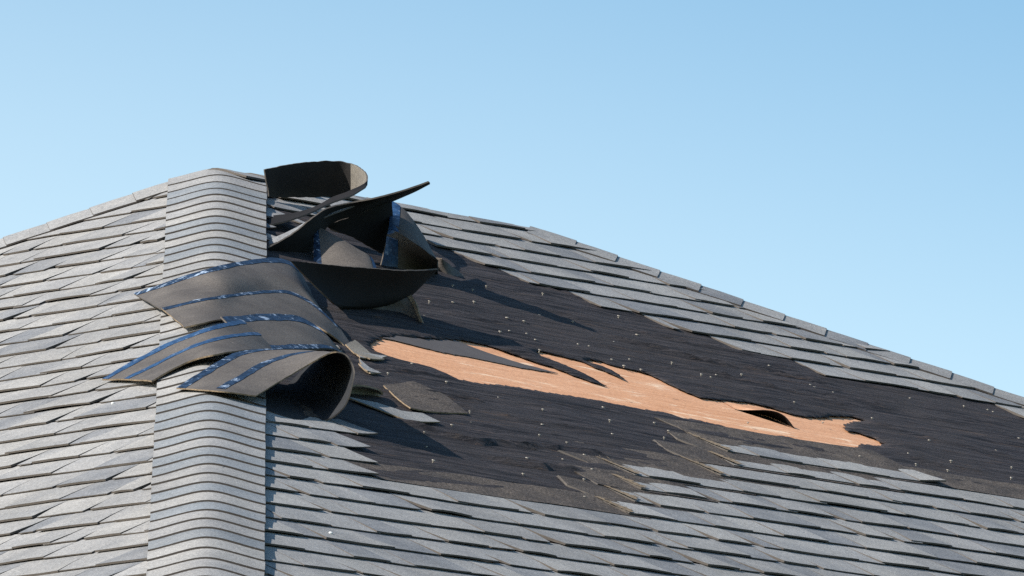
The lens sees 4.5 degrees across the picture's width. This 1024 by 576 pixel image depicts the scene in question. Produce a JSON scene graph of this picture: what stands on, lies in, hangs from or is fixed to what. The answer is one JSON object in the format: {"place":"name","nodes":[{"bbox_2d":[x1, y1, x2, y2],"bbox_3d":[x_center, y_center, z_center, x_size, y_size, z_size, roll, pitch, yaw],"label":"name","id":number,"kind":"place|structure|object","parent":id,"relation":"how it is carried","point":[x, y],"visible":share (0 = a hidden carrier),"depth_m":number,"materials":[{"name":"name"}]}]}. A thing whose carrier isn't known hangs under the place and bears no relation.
{"place":"outdoors","nodes":[
{"label":"outdoors","id":0,"kind":"place"},
{"bbox_2d":[0,0,1023,396],"label":"sky","id":1,"kind":"structure","parent":0,"point":[851,168],"materials":[{"name":"blue"}]},
{"label":"ground","id":2,"kind":"structure","parent":0,"visible":0},
{"bbox_2d":[0,168,1023,575],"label":"house","id":3,"kind":"structure","parent":2,"relation":"on","point":[622,416],"depth_m":33.95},
{"bbox_2d":[102,320,271,381],"bbox_3d":[-0.803,0.163,33.327,0.387,0.330,0.990,-3,-11,16],"label":"torn shingle strip","id":4,"kind":"object","parent":3,"relation":"on","point":[211,341],"visible":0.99,"depth_m":33.14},
{"bbox_2d":[133,257,320,309],"bbox_3d":[-0.733,0.015,34.276,0.510,0.325,0.922,2,-10,-9],"label":"torn shingle strip","id":5,"kind":"object","parent":3,"relation":"on","point":[271,273],"visible":0.99,"depth_m":34.20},
{"bbox_2d":[161,290,348,345],"bbox_3d":[-0.670,0.052,33.848,0.325,0.240,0.803,-7,-12,33],"label":"torn shingle strip","id":6,"kind":"object","parent":3,"relation":"on","point":[192,313],"visible":1,"depth_m":33.91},
{"bbox_2d":[176,349,354,420],"bbox_3d":[-0.616,0.237,32.752,0.602,0.266,0.421,8,-13,-39],"label":"torn shingle strip","id":7,"kind":"object","parent":3,"relation":"on","point":[320,384],"visible":1,"depth_m":32.76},
{"bbox_2d":[220,313,341,351],"bbox_3d":[-0.620,0.121,33.572,0.197,0.210,0.633,-5,-11,25],"label":"torn shingle strip","id":8,"kind":"object","parent":3,"relation":"on","point":[284,331],"visible":0.91,"depth_m":33.64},
{"bbox_2d":[264,160,367,224],"bbox_3d":[-0.544,-0.259,35.820,0.290,0.300,0.655,0,-10,-1],"label":"torn shingle strip","id":9,"kind":"object","parent":3,"relation":"on","point":[336,181],"visible":1,"depth_m":36.06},
{"bbox_2d":[269,198,368,244],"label":"torn shingle strip","id":10,"kind":"object","parent":3,"relation":"on","point":[277,238],"visible":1,"depth_m":35.27,"materials":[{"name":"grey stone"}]},
{"bbox_2d":[313,227,375,267],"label":"torn shingle strip","id":11,"kind":"object","parent":3,"relation":"on","point":[330,248],"visible":0.85,"depth_m":35.21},
{"bbox_2d":[268,181,429,252],"bbox_3d":[-0.442,-0.184,35.311,0.216,0.274,0.586,-8,-13,36],"label":"torn shingle strip","id":12,"kind":"object","parent":3,"relation":"on","point":[299,240],"visible":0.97,"depth_m":35.33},
{"bbox_2d":[328,202,392,253],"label":"torn shingle strip","id":13,"kind":"object","parent":3,"relation":"on","point":[369,227],"visible":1,"depth_m":35.55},
{"bbox_2d":[291,261,436,309],"bbox_3d":[-0.404,-0.011,34.621,0.096,0.175,0.685,-7,-12,34],"label":"torn shingle strip","id":14,"kind":"object","parent":3,"relation":"on","point":[344,287],"visible":1,"depth_m":34.59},
{"bbox_2d":[345,340,384,360],"bbox_3d":[-0.402,0.159,33.934,0.181,0.092,0.147,-10,-14,43],"label":"shingle scrap","id":15,"kind":"object","parent":3,"relation":"on","point":[355,347],"visible":1,"depth_m":33.92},
{"bbox_2d":[351,385,383,396],"bbox_3d":[-0.397,0.266,33.195,0.061,0.051,0.351,-4,-11,21],"label":"shingle scrap","id":16,"kind":"object","parent":3,"relation":"on","point":[363,390],"visible":0.8,"depth_m":33.26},
{"bbox_2d":[358,364,378,373],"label":"shingle scrap","id":17,"kind":"object","parent":3,"relation":"on","point":[363,367],"visible":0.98,"depth_m":33.66,"materials":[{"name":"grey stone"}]},
{"bbox_2d":[359,358,380,373],"bbox_3d":[-0.389,0.199,33.681,0.129,0.065,0.098,-10,-14,44],"label":"shingle scrap","id":18,"kind":"object","parent":3,"relation":"on","point":[366,369],"visible":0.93,"depth_m":33.65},
{"bbox_2d":[357,352,386,360],"bbox_3d":[-0.366,0.180,33.887,0.070,0.039,0.166,-9,-14,42],"label":"shingle scrap","id":19,"kind":"object","parent":3,"relation":"on","point":[376,355],"visible":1,"depth_m":33.92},
{"bbox_2d":[349,397,439,422],"bbox_3d":[-0.302,0.316,33.140,0.131,0.072,0.279,-9,-14,42],"label":"shingle scrap","id":20,"kind":"object","parent":3,"relation":"on","point":[415,416],"visible":0.98,"depth_m":33.15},
{"bbox_2d":[373,295,423,322],"bbox_3d":[-0.294,0.044,34.735,0.107,0.107,0.190,-8,-13,37],"label":"shingle scrap","id":21,"kind":"object","parent":3,"relation":"on","point":[408,305],"visible":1,"depth_m":34.79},
{"bbox_2d":[380,202,438,273],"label":"torn shingle strip","id":22,"kind":"object","parent":3,"relation":"on","point":[407,246],"visible":0.94,"depth_m":35.52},
{"bbox_2d":[383,381,467,413],"bbox_3d":[-0.247,0.281,33.488,0.284,0.148,0.343,-10,-14,43],"label":"shingle scrap","id":23,"kind":"object","parent":3,"relation":"on","point":[403,393],"visible":0.98,"depth_m":33.49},
{"bbox_2d":[436,258,463,275],"bbox_3d":[-0.176,-0.058,35.780,0.124,0.080,0.095,0,-10,-1],"label":"shingle scrap","id":24,"kind":"object","parent":3,"relation":"on","point":[445,267],"visible":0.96,"depth_m":35.75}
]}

